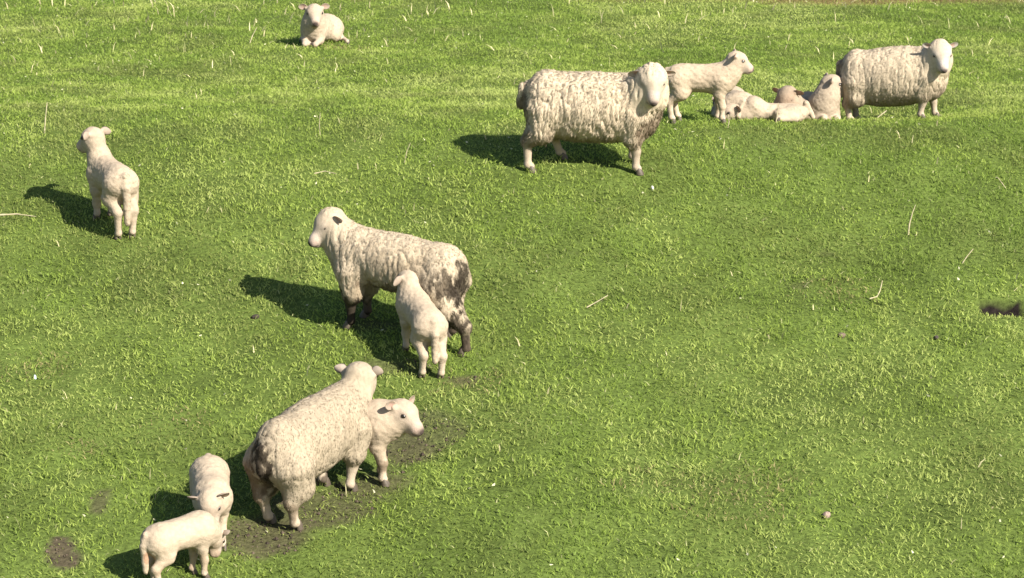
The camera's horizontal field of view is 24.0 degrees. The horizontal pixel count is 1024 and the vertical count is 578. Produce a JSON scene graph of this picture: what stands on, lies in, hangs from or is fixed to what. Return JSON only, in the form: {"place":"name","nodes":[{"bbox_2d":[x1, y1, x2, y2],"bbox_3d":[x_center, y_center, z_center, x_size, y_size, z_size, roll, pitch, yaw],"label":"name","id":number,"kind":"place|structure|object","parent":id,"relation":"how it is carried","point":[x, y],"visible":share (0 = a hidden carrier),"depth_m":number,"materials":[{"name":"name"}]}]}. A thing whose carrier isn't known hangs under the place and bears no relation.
{"place":"outdoors","nodes":[
{"label":"outdoors","id":0,"kind":"place"},
{"bbox_2d":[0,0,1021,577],"bbox_3d":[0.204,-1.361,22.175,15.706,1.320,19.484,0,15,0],"label":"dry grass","id":1,"kind":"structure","parent":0,"point":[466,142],"depth_m":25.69,"materials":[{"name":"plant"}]},
{"bbox_2d":[0,0,1023,577],"bbox_3d":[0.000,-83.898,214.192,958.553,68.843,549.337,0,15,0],"label":"ground","id":2,"kind":"structure","parent":0,"point":[800,224],"depth_m":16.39,"materials":[{"name":"green plant"}]},
{"bbox_2d":[0,213,35,216],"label":"dry stalk","id":3,"kind":"object","parent":2,"relation":"on","point":[16,214],"visible":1,"depth_m":18.09,"materials":[{"name":"plant"}]},
{"bbox_2d":[76,126,139,238],"bbox_3d":[-2.994,-0.798,17.932,0.298,0.760,0.752,-8,17,-28],"label":"lamb","id":4,"kind":"object","parent":2,"relation":"on","point":[113,182],"visible":1,"depth_m":17.76,"materials":[{"name":"fur"}]},
{"bbox_2d":[139,510,229,577],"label":"lamb","id":5,"kind":"object","parent":2,"relation":"on","point":[202,534],"visible":1,"depth_m":13.22,"materials":[{"name":"fur"}]},
{"bbox_2d":[187,453,232,550],"bbox_3d":[-1.730,1.228,13.768,0.265,0.461,0.615,-3,15,-10],"label":"lamb","id":6,"kind":"object","parent":2,"relation":"on","point":[211,492],"visible":0.88,"depth_m":13.60,"materials":[{"name":"fur"}]},
{"bbox_2d":[251,314,258,318],"bbox_3d":[-1.770,0.194,16.616,0.051,0.039,0.059,5,9,40],"label":"soil clod","id":7,"kind":"object","parent":2,"relation":"on","point":[254,316],"visible":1,"depth_m":16.60,"materials":[{"name":"soil"}]},
{"bbox_2d":[45,358,477,568],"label":"soil crumbs","id":8,"kind":"object","parent":2,"relation":"on","point":[306,514],"visible":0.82,"depth_m":14.10,"materials":[{"name":"soil"}]},
{"bbox_2d":[242,361,382,530],"bbox_3d":[-1.122,0.905,14.214,0.476,0.796,1.226,9,18,31],"label":"ewe","id":9,"kind":"object","parent":2,"relation":"on","point":[293,452],"visible":1,"depth_m":13.93,"materials":[{"name":"fur"}]},
{"bbox_2d":[298,3,349,46],"bbox_3d":[-2.070,-2.903,26.226,0.577,0.476,0.748,-5,16,-17],"label":"lamb","id":10,"kind":"object","parent":2,"relation":"on","point":[319,26],"visible":1,"depth_m":25.99,"materials":[{"name":"fur"}]},
{"bbox_2d":[315,395,423,486],"bbox_3d":[-0.904,0.894,14.437,0.792,0.554,0.280,2,15,8],"label":"lamb","id":11,"kind":"object","parent":2,"relation":"on","point":[392,420],"visible":0.52,"depth_m":14.28,"materials":[{"name":"fur"}]},
{"bbox_2d":[308,207,472,356],"bbox_3d":[-0.786,-0.073,16.296,1.237,0.898,0.498,7,16,23],"label":"ewe","id":12,"kind":"object","parent":2,"relation":"on","point":[367,263],"visible":0.92,"depth_m":16.13,"materials":[{"name":"fur"}]},
{"bbox_2d":[393,270,447,378],"bbox_3d":[-0.611,0.217,15.934,0.269,0.629,0.708,-6,16,-20],"label":"lamb","id":13,"kind":"object","parent":2,"relation":"on","point":[423,323],"visible":1,"depth_m":15.73,"materials":[{"name":"fur"}]},
{"bbox_2d":[516,62,675,175],"bbox_3d":[0.645,-1.353,18.759,1.244,0.900,0.615,1,15,3],"label":"ewe","id":14,"kind":"object","parent":2,"relation":"on","point":[626,109],"visible":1,"depth_m":18.56,"materials":[{"name":"fur"}]},
{"bbox_2d":[665,49,753,123],"bbox_3d":[1.625,-1.690,20.124,0.783,0.613,0.278,1,15,5],"label":"lamb","id":15,"kind":"object","parent":2,"relation":"on","point":[718,81],"visible":0.91,"depth_m":20.02,"materials":[{"name":"fur"}]},
{"bbox_2d":[710,86,752,118],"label":"lamb","id":16,"kind":"object","parent":2,"relation":"on","point":[739,96],"visible":0.45,"depth_m":20.45,"materials":[{"name":"fur"}]},
{"bbox_2d":[714,95,814,122],"bbox_3d":[2.144,-1.520,20.499,0.879,0.257,0.439,-2,15,-6],"label":"lamb","id":17,"kind":"object","parent":2,"relation":"on","point":[755,106],"visible":0.8,"depth_m":20.38,"materials":[{"name":"fur"}]},
{"bbox_2d":[772,85,810,119],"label":"lamb","id":18,"kind":"object","parent":2,"relation":"on","point":[788,94],"visible":0.36,"depth_m":20.56,"materials":[{"name":"fur"}]},
{"bbox_2d":[801,73,842,120],"bbox_3d":[2.683,-1.644,21.071,0.504,0.535,0.731,-12,19,-37],"label":"lamb","id":19,"kind":"object","parent":2,"relation":"on","point":[824,98],"visible":0.48,"depth_m":20.78,"materials":[{"name":"fur"}]},
{"bbox_2d":[822,511,830,518],"bbox_3d":[1.829,1.315,14.018,0.046,0.045,0.051,16,26,29],"label":"stone","id":20,"kind":"object","parent":2,"relation":"on","point":[825,513],"visible":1,"depth_m":14.00,"materials":[{"name":"beige stone"}]},
{"bbox_2d":[838,332,845,337],"bbox_3d":[2.250,0.317,16.433,0.054,0.042,0.045,8,10,6],"label":"soil clod","id":21,"kind":"object","parent":2,"relation":"on","point":[843,334],"visible":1,"depth_m":16.42,"materials":[{"name":"soil"}]},
{"bbox_2d":[836,38,957,119],"bbox_3d":[3.313,-1.795,20.823,1.053,0.805,0.510,4,16,15],"label":"ewe","id":22,"kind":"object","parent":2,"relation":"on","point":[896,76],"visible":0.99,"depth_m":20.66,"materials":[{"name":"fur"}]},
{"bbox_2d":[907,205,915,234],"bbox_3d":[2.970,-0.509,17.908,0.054,0.241,0.008,0,15,0],"label":"dry stalk","id":23,"kind":"object","parent":2,"relation":"on","point":[910,221],"visible":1,"depth_m":17.91,"materials":[{"name":"plant"}]}
]}

